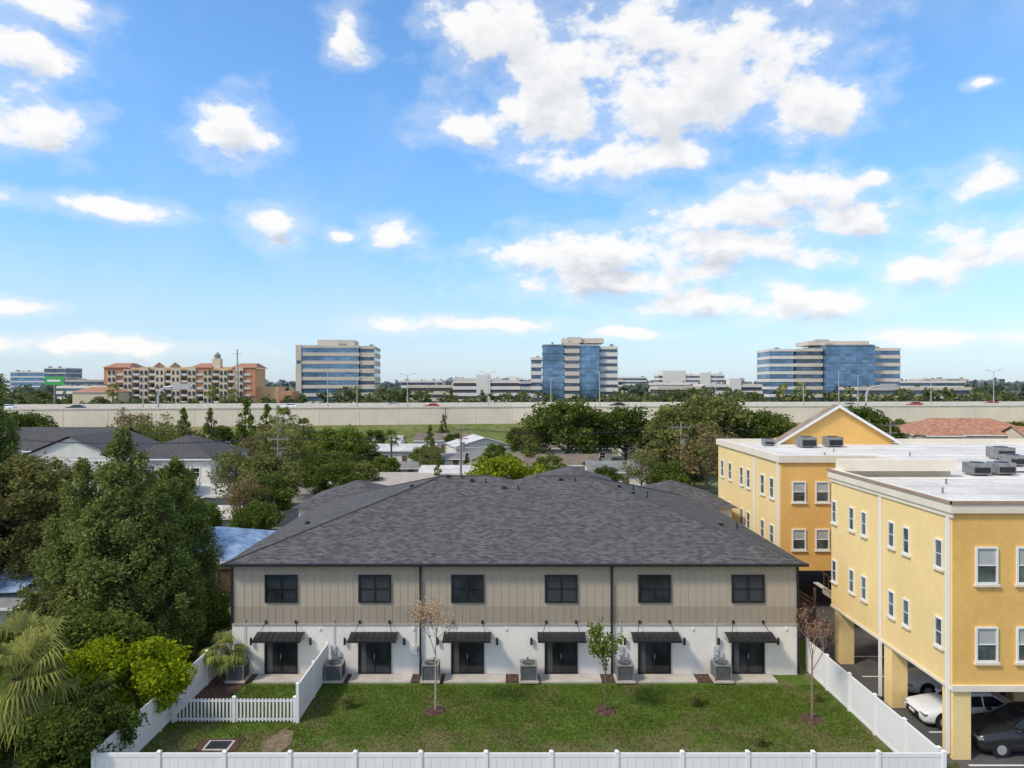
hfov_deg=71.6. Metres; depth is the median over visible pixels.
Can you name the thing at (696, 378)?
spandrels
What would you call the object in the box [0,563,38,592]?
blue roof tarp
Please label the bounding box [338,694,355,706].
shrub
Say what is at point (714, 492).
ground
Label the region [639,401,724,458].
oak tree
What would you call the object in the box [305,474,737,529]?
roof vents
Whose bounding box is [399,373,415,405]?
highway lamp
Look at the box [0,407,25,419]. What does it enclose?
oak tree
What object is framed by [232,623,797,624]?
belt trim
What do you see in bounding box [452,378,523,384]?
spandrels
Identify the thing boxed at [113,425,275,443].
roadside trees
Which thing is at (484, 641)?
awning frames
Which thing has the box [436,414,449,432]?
conifer tree
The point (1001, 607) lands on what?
front walls
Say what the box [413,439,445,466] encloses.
sparse tree
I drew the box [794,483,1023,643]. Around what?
window blinds
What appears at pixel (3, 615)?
walls
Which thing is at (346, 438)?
oak tree
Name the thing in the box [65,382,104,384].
glazing
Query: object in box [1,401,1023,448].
highway
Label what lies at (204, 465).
walls
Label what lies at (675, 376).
tower
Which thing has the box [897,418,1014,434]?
roof
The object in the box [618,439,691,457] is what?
grey bungalow
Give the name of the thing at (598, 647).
broadleaf tree
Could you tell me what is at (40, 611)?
shrub
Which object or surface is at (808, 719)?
mulch ring
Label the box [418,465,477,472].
roof
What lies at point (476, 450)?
white bungalow
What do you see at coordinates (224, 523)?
walls
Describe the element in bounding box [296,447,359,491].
oak tree
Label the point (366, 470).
oak tree
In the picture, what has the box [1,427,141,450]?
roof
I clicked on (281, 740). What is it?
soil bed
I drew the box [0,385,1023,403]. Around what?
background trees
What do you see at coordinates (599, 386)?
highway lamp
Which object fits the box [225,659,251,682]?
air conditioner unit
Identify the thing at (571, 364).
glass office tower
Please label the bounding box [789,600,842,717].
crape myrtle tree
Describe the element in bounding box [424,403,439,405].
highway car
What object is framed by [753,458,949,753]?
downspouts
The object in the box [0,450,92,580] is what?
oak tree
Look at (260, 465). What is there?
oak tree
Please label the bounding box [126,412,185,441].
sparse tree
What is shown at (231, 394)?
palm tree
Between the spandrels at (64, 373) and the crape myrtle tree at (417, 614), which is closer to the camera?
the crape myrtle tree at (417, 614)
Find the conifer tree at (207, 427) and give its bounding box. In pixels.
[199,407,224,442]
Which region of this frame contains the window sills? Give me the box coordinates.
[720,476,1023,664]
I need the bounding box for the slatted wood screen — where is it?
[798,588,815,644]
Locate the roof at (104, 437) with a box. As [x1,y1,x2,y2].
[23,429,160,457]
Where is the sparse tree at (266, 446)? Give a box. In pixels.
[249,420,318,476]
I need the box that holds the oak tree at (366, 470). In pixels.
[347,460,382,480]
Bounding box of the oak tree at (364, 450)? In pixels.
[348,441,382,469]
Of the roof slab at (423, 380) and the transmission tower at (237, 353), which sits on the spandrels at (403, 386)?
the roof slab at (423, 380)
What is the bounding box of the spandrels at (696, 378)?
[654,374,724,383]
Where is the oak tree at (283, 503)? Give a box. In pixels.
[235,470,302,517]
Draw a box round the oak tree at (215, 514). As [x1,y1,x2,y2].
[191,499,225,527]
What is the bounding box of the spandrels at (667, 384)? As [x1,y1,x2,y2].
[648,383,689,391]
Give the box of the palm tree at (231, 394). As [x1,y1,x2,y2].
[227,387,239,399]
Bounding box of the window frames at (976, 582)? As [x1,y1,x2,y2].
[721,459,1023,662]
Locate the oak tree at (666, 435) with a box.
[641,422,699,474]
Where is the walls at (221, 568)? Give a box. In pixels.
[213,564,230,588]
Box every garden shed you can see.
[299,481,318,493]
[394,461,419,471]
[440,453,466,464]
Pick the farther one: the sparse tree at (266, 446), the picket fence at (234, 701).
the sparse tree at (266, 446)
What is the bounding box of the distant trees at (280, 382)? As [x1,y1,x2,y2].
[265,377,1023,388]
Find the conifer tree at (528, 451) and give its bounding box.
[520,425,535,457]
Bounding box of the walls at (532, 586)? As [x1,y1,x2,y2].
[233,567,795,605]
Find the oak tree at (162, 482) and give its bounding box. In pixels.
[108,480,204,543]
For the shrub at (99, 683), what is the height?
3.402 m
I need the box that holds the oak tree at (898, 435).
[865,419,908,438]
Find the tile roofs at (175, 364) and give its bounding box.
[102,362,267,368]
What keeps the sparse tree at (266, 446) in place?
on the ground at (714, 492)
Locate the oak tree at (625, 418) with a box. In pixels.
[594,402,657,460]
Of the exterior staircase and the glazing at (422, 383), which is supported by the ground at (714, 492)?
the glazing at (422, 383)
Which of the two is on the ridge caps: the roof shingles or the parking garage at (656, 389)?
the roof shingles
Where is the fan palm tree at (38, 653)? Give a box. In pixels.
[0,626,92,767]
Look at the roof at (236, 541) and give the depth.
53.54 m
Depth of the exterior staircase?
43.50 m
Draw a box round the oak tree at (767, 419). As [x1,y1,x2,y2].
[722,407,794,438]
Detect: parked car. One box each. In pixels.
[903,688,1012,729]
[908,666,999,693]
[971,702,1023,757]
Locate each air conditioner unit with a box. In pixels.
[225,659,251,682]
[323,659,346,682]
[420,659,441,682]
[519,659,538,682]
[613,659,635,682]
[709,659,733,682]
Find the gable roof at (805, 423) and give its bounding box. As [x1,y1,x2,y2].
[775,404,894,442]
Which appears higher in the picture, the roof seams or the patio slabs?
the roof seams
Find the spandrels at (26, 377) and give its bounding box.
[10,372,43,386]
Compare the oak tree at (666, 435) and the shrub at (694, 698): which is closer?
the shrub at (694, 698)
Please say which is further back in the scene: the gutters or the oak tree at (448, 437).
the oak tree at (448, 437)
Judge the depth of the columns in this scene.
33.32 m
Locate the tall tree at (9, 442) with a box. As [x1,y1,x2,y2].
[0,373,39,555]
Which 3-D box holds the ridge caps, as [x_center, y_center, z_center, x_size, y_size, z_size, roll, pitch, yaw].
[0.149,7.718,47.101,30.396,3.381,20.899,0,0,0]
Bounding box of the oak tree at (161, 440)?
[141,431,168,442]
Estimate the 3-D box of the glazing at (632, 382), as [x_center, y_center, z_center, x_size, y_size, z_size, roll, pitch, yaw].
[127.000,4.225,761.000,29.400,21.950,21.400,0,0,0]
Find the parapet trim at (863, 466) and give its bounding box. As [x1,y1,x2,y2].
[716,439,1023,691]
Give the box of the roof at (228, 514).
[215,505,242,517]
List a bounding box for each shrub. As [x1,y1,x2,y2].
[0,587,116,627]
[0,695,34,766]
[1,604,165,703]
[9,690,150,767]
[53,632,202,715]
[54,671,120,707]
[200,590,231,640]
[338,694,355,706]
[686,690,705,705]
[753,733,769,744]
[813,690,823,699]
[947,761,961,767]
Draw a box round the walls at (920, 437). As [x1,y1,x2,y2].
[915,435,961,438]
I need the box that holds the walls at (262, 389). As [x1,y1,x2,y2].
[106,368,284,403]
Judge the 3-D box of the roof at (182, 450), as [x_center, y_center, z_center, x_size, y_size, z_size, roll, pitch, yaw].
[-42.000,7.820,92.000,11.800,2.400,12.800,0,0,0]
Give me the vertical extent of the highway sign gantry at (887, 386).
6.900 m
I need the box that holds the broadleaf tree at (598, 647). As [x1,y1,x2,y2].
[586,616,624,709]
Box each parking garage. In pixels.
[406,383,452,402]
[453,375,519,401]
[650,385,701,396]
[692,378,762,398]
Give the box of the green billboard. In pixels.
[45,376,64,403]
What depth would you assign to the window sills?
33.02 m
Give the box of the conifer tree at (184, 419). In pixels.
[176,412,192,436]
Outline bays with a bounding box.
[107,359,264,403]
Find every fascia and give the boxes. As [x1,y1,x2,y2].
[0,607,19,610]
[26,459,110,460]
[149,459,210,459]
[910,434,1007,435]
[926,436,965,436]
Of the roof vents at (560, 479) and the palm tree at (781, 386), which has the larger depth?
the palm tree at (781, 386)
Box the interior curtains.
[267,643,738,672]
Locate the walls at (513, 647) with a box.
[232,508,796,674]
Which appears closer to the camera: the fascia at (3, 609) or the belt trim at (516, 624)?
the belt trim at (516, 624)
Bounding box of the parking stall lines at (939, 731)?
[854,656,1023,765]
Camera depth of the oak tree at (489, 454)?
111.72 m
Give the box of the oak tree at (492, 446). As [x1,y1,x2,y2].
[483,443,506,456]
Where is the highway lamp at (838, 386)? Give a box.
[834,369,842,404]
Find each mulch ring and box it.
[424,705,445,715]
[596,705,616,715]
[800,713,824,724]
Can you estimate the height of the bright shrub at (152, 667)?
4.366 m
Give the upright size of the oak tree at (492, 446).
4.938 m
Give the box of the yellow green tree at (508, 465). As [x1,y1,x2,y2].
[464,451,545,479]
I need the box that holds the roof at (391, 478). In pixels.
[319,472,469,485]
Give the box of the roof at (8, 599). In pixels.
[0,557,52,607]
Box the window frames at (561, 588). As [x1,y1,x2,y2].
[264,575,764,673]
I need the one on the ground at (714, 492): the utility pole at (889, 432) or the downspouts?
the utility pole at (889, 432)
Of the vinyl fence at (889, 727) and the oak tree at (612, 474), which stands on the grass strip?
the vinyl fence at (889, 727)
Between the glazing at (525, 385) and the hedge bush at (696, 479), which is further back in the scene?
the glazing at (525, 385)
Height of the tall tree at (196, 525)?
11.329 m
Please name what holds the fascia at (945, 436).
attached to the roof at (924, 430)
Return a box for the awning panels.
[253,632,775,640]
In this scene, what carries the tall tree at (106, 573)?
on the side lawn at (204, 643)
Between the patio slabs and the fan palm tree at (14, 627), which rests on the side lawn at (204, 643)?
the fan palm tree at (14, 627)
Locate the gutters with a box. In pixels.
[221,564,808,673]
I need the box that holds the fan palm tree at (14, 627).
[0,609,81,702]
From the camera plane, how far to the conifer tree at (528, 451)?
111.78 m
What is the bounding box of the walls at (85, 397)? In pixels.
[72,392,129,403]
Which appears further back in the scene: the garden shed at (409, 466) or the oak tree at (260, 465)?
the garden shed at (409, 466)
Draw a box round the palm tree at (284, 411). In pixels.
[268,405,296,432]
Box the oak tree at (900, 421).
[879,416,905,426]
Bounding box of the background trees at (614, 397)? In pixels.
[1,391,1019,403]
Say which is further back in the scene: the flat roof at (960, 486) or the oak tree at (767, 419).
the oak tree at (767, 419)
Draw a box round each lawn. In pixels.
[0,599,231,767]
[139,675,888,767]
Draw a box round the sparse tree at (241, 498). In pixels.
[220,469,271,514]
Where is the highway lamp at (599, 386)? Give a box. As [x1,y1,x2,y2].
[594,370,604,405]
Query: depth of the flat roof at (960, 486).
48.45 m
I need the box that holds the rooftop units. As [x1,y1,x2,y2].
[761,436,1023,492]
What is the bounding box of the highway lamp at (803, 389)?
[797,377,809,404]
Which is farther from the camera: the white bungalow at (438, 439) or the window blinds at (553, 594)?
the white bungalow at (438, 439)
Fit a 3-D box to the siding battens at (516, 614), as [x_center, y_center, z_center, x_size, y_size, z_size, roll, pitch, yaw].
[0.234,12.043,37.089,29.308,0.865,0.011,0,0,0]
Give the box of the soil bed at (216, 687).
[185,676,246,710]
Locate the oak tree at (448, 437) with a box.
[442,432,459,447]
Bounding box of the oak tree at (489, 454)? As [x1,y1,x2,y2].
[477,450,501,462]
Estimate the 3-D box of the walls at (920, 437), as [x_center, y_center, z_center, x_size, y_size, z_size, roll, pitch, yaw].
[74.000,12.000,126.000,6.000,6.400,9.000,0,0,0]
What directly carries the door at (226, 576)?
attached to the walls at (221, 568)
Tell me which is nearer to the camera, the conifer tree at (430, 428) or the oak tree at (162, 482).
the oak tree at (162, 482)
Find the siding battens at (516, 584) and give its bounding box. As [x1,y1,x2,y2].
[236,567,781,605]
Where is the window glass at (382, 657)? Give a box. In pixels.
[266,577,762,672]
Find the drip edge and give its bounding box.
[826,468,1023,503]
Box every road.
[274,486,313,525]
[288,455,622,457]
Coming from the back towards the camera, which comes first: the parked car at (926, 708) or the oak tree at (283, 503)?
the oak tree at (283, 503)
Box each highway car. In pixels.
[3,404,16,407]
[65,405,85,407]
[280,403,297,406]
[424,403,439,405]
[609,402,625,405]
[840,402,856,404]
[905,402,922,404]
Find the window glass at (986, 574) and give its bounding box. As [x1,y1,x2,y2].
[721,460,1023,659]
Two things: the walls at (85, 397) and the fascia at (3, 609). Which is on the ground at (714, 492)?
the walls at (85, 397)
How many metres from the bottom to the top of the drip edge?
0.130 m
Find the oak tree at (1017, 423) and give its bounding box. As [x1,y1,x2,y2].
[1006,421,1023,425]
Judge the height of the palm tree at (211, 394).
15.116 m
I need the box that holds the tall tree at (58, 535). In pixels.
[15,456,134,615]
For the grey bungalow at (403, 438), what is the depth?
150.78 m
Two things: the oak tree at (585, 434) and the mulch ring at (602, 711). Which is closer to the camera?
the mulch ring at (602, 711)
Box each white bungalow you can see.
[371,444,439,461]
[413,433,472,452]
[446,434,512,464]
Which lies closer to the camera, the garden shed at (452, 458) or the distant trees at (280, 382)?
the garden shed at (452, 458)
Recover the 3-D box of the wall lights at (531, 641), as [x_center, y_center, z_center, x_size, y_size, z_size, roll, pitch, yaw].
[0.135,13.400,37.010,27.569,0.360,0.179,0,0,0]
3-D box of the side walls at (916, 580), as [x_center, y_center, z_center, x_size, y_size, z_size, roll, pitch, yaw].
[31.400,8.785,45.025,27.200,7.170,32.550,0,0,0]
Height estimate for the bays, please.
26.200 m
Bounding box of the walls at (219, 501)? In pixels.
[216,496,287,514]
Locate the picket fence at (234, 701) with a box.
[171,695,295,722]
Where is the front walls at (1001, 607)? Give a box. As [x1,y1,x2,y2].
[780,463,1023,684]
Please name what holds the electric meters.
attached to the walls at (513, 647)
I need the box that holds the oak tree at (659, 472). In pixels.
[647,458,693,483]
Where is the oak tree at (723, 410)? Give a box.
[654,391,758,451]
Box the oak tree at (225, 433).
[206,423,235,443]
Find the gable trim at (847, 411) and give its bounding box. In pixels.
[776,405,902,444]
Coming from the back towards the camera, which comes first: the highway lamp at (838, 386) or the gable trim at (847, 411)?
the highway lamp at (838, 386)
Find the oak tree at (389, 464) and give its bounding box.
[372,453,400,471]
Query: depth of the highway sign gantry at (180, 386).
186.38 m
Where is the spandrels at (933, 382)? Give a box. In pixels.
[900,381,965,386]
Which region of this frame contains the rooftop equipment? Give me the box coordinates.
[924,379,959,380]
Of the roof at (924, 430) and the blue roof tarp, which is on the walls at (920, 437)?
the roof at (924, 430)
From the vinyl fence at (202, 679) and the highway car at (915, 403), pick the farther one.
the highway car at (915, 403)
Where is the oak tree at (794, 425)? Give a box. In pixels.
[761,412,797,437]
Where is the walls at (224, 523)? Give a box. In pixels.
[208,520,232,526]
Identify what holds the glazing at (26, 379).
on the ground at (714, 492)
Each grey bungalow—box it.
[377,436,406,443]
[516,454,598,469]
[540,441,612,460]
[582,461,652,485]
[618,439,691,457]
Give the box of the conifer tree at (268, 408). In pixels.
[256,404,275,447]
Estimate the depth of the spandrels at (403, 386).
551.00 m
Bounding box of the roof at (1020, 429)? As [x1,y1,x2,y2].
[1002,426,1023,434]
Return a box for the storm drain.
[193,738,244,751]
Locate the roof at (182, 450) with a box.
[140,435,249,458]
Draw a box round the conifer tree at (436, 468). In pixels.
[433,459,441,475]
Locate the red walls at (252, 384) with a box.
[104,367,298,402]
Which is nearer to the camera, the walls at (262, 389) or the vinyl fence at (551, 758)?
the vinyl fence at (551, 758)
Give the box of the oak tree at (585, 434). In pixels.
[563,411,616,453]
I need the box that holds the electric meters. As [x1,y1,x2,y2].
[244,619,722,658]
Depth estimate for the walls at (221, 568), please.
50.50 m
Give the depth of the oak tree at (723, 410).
120.01 m
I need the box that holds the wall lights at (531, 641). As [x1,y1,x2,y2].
[250,638,779,644]
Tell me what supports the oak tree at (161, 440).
on the ground at (714, 492)
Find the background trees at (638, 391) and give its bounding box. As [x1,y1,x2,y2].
[0,381,1023,403]
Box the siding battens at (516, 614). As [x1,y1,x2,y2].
[236,606,781,622]
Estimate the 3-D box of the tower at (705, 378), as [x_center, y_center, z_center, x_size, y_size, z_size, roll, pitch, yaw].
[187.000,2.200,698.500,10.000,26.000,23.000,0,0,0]
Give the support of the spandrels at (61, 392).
on the glazing at (66, 389)
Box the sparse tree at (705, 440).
[667,420,738,491]
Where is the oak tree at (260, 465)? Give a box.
[233,449,311,505]
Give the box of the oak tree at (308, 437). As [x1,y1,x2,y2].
[290,430,320,457]
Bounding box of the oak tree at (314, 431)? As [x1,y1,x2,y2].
[290,428,320,452]
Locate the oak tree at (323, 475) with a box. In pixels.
[307,459,364,494]
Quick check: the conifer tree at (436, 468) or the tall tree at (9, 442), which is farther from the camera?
the conifer tree at (436, 468)
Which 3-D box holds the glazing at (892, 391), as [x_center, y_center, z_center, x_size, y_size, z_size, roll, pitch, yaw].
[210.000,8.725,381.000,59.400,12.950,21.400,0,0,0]
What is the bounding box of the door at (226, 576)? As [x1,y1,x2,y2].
[218,569,230,592]
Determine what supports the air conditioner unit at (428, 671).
on the mulch beds at (700, 678)
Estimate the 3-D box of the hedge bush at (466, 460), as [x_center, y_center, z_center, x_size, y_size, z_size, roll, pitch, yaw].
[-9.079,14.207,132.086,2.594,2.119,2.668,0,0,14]
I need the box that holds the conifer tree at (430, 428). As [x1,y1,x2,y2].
[419,425,439,456]
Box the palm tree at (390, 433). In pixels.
[383,428,401,457]
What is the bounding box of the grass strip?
[800,637,947,766]
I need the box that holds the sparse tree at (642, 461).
[618,441,662,485]
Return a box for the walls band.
[233,606,795,622]
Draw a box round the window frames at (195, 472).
[160,466,241,476]
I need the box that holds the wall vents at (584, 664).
[304,628,787,666]
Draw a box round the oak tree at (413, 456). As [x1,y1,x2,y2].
[405,445,438,466]
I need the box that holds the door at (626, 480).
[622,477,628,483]
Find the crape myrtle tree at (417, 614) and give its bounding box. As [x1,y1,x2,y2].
[403,592,465,709]
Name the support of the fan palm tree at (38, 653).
on the side lawn at (204, 643)
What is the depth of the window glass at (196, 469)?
85.98 m
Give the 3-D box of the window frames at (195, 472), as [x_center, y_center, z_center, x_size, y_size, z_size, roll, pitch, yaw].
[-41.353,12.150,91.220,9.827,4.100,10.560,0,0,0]
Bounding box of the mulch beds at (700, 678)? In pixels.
[245,674,713,682]
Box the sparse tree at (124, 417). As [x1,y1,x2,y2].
[106,406,155,432]
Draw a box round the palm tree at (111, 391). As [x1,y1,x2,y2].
[104,383,119,402]
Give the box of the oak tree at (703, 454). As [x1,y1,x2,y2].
[690,438,740,478]
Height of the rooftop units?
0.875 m
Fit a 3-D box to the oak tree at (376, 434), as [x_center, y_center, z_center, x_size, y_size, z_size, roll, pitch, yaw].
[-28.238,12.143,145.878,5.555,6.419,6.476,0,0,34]
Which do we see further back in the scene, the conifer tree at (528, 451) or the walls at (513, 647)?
the conifer tree at (528, 451)
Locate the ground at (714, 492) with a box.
[16,386,1018,674]
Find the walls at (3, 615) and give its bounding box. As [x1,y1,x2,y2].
[0,607,14,626]
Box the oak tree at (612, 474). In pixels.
[593,464,624,481]
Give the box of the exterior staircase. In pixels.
[813,571,830,598]
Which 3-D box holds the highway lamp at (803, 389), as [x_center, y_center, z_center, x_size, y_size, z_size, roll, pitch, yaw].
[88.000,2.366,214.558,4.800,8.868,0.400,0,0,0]
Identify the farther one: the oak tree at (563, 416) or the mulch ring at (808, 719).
the oak tree at (563, 416)
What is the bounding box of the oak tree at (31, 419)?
[1,409,59,426]
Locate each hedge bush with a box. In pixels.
[464,456,469,463]
[677,461,705,485]
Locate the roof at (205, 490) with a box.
[180,483,240,496]
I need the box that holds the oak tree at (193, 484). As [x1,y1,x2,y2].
[143,464,201,493]
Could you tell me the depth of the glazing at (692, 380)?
688.30 m
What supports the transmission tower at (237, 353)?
on the ground at (714, 492)
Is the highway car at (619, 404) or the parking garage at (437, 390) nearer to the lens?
the highway car at (619, 404)
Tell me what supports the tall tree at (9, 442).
on the side lawn at (204, 643)
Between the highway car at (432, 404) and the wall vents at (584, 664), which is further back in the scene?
the highway car at (432, 404)
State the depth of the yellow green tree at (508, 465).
69.79 m
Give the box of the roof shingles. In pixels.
[227,466,802,563]
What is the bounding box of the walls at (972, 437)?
[903,433,1006,438]
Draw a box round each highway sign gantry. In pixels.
[157,384,192,407]
[865,384,896,404]
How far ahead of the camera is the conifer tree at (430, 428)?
121.83 m
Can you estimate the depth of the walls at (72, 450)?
82.00 m
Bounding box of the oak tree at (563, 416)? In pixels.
[516,398,615,453]
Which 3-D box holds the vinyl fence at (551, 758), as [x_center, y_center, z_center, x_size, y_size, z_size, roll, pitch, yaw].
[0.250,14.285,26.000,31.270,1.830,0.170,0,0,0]
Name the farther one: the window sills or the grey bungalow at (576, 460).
the grey bungalow at (576, 460)
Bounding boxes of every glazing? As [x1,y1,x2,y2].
[10,373,43,390]
[44,369,81,388]
[57,388,84,396]
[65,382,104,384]
[402,382,443,396]
[519,384,541,398]
[618,378,645,386]
[649,385,685,392]
[654,376,723,385]
[839,390,970,401]
[900,383,964,385]
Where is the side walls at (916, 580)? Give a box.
[718,445,951,685]
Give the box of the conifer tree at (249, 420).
[230,398,257,451]
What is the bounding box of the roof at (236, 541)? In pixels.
[192,526,274,561]
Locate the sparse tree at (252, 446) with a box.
[233,422,283,457]
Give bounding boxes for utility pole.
[267,434,288,500]
[270,416,284,431]
[452,426,470,474]
[672,423,690,474]
[882,421,899,437]
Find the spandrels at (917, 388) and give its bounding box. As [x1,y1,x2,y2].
[839,387,972,398]
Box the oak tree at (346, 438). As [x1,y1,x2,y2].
[303,424,372,459]
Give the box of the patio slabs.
[252,673,777,682]
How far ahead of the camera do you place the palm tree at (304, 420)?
120.82 m
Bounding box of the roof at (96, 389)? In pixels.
[72,387,130,391]
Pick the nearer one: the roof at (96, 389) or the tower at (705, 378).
the roof at (96, 389)
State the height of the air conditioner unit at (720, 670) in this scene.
0.896 m
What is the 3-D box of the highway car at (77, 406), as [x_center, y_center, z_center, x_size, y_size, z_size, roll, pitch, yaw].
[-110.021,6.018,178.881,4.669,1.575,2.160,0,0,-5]
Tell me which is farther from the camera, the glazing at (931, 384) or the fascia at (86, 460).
the glazing at (931, 384)
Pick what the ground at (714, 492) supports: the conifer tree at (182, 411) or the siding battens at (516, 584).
the conifer tree at (182, 411)
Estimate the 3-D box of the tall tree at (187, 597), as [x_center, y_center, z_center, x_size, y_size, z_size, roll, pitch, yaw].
[-18.676,10.570,38.117,4.859,9.596,4.655,0,0,32]
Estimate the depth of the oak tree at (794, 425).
140.56 m
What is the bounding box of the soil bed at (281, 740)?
[262,729,293,751]
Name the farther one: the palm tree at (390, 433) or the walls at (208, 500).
the palm tree at (390, 433)
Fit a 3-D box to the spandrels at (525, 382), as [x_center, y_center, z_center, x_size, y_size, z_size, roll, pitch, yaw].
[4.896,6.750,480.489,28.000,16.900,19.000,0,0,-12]
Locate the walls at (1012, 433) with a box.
[1004,427,1023,438]
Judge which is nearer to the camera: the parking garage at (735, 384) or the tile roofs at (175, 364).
the tile roofs at (175, 364)
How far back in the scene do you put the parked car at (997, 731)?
29.13 m
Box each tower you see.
[232,349,241,400]
[296,340,380,402]
[531,337,617,401]
[658,371,685,381]
[694,373,710,383]
[756,339,900,401]
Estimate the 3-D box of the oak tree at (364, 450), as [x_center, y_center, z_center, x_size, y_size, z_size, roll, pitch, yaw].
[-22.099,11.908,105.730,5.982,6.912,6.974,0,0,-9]
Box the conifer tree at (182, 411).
[177,407,191,436]
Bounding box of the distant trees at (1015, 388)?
[265,379,1023,394]
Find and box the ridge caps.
[221,475,807,563]
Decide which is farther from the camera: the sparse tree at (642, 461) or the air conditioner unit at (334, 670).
the sparse tree at (642, 461)
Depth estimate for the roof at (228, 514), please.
69.35 m
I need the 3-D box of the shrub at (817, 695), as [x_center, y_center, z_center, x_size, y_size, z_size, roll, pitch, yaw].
[14.624,14.990,33.954,0.696,0.661,0.617,0,0,-34]
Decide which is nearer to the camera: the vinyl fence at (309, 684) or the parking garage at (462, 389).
the vinyl fence at (309, 684)
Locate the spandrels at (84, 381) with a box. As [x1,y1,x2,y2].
[61,380,103,385]
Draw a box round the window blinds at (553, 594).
[360,577,762,600]
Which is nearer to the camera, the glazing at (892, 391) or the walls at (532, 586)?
the walls at (532, 586)
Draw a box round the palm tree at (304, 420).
[294,416,314,436]
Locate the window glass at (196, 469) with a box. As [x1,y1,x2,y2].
[162,466,217,476]
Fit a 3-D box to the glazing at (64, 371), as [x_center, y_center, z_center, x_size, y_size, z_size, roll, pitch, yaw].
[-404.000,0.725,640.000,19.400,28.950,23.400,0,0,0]
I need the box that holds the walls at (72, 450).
[23,438,139,490]
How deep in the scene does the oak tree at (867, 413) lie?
140.22 m
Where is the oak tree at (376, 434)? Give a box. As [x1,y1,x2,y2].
[365,429,388,443]
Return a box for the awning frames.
[251,620,777,642]
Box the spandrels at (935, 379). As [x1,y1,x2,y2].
[908,379,968,380]
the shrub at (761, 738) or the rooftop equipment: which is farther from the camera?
the rooftop equipment
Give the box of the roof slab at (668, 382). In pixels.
[649,382,688,382]
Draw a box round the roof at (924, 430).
[915,425,964,435]
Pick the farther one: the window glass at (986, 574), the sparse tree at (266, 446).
the sparse tree at (266, 446)
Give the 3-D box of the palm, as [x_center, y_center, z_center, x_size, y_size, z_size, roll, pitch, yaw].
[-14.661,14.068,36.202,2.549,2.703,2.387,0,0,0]
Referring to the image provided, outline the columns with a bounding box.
[835,610,1023,759]
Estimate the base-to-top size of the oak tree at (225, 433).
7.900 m
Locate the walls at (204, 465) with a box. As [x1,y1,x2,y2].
[140,450,246,483]
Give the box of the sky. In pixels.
[0,0,1023,383]
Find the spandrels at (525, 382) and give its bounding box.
[519,381,541,401]
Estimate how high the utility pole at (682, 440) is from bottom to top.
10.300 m
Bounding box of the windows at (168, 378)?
[108,370,250,401]
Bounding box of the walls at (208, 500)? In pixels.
[203,498,215,502]
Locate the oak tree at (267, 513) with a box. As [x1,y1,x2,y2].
[227,498,285,529]
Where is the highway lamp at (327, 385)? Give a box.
[322,368,333,406]
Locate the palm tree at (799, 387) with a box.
[792,382,806,394]
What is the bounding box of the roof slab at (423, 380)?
[402,380,443,380]
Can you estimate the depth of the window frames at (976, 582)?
33.38 m
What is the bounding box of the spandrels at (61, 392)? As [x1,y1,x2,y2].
[56,386,105,399]
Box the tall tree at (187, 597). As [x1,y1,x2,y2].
[122,491,211,656]
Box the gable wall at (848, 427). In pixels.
[774,408,892,443]
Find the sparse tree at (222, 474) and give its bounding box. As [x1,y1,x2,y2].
[206,443,258,501]
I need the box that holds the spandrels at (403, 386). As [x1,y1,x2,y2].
[401,381,444,387]
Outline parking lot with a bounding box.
[799,571,1023,767]
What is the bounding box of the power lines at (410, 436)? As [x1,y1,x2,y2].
[0,423,898,462]
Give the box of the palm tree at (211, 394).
[205,386,218,402]
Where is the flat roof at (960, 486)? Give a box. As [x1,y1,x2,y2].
[739,443,1023,499]
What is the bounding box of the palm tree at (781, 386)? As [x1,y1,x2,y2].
[774,383,787,401]
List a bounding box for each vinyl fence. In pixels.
[90,749,947,767]
[93,629,231,751]
[296,642,328,722]
[806,637,941,751]
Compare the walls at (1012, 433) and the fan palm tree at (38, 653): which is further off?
the walls at (1012, 433)
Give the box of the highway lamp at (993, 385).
[988,370,998,404]
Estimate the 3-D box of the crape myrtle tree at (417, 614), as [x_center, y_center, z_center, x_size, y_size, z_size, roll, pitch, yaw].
[-3.562,12.462,32.330,2.424,5.712,1.958,0,0,37]
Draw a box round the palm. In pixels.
[200,631,249,681]
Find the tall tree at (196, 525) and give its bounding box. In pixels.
[137,455,230,636]
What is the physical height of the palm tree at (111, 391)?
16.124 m
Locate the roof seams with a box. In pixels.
[876,456,1023,493]
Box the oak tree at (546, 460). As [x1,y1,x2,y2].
[531,453,568,470]
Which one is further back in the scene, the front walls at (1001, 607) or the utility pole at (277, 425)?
the utility pole at (277, 425)
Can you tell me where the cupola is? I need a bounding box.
[213,352,220,358]
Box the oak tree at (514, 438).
[505,426,538,453]
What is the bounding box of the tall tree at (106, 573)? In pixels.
[44,424,186,641]
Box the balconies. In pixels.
[116,373,249,402]
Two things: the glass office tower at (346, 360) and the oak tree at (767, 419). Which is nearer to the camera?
the oak tree at (767, 419)
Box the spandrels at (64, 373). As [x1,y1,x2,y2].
[44,368,82,382]
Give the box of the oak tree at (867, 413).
[846,404,888,426]
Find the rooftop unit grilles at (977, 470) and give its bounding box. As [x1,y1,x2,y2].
[764,436,1023,472]
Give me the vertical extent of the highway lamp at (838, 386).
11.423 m
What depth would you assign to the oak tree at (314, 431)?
138.26 m
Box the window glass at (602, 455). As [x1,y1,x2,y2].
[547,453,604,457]
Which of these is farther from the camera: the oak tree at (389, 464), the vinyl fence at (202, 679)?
the oak tree at (389, 464)
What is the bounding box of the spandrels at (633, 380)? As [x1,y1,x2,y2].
[618,377,646,391]

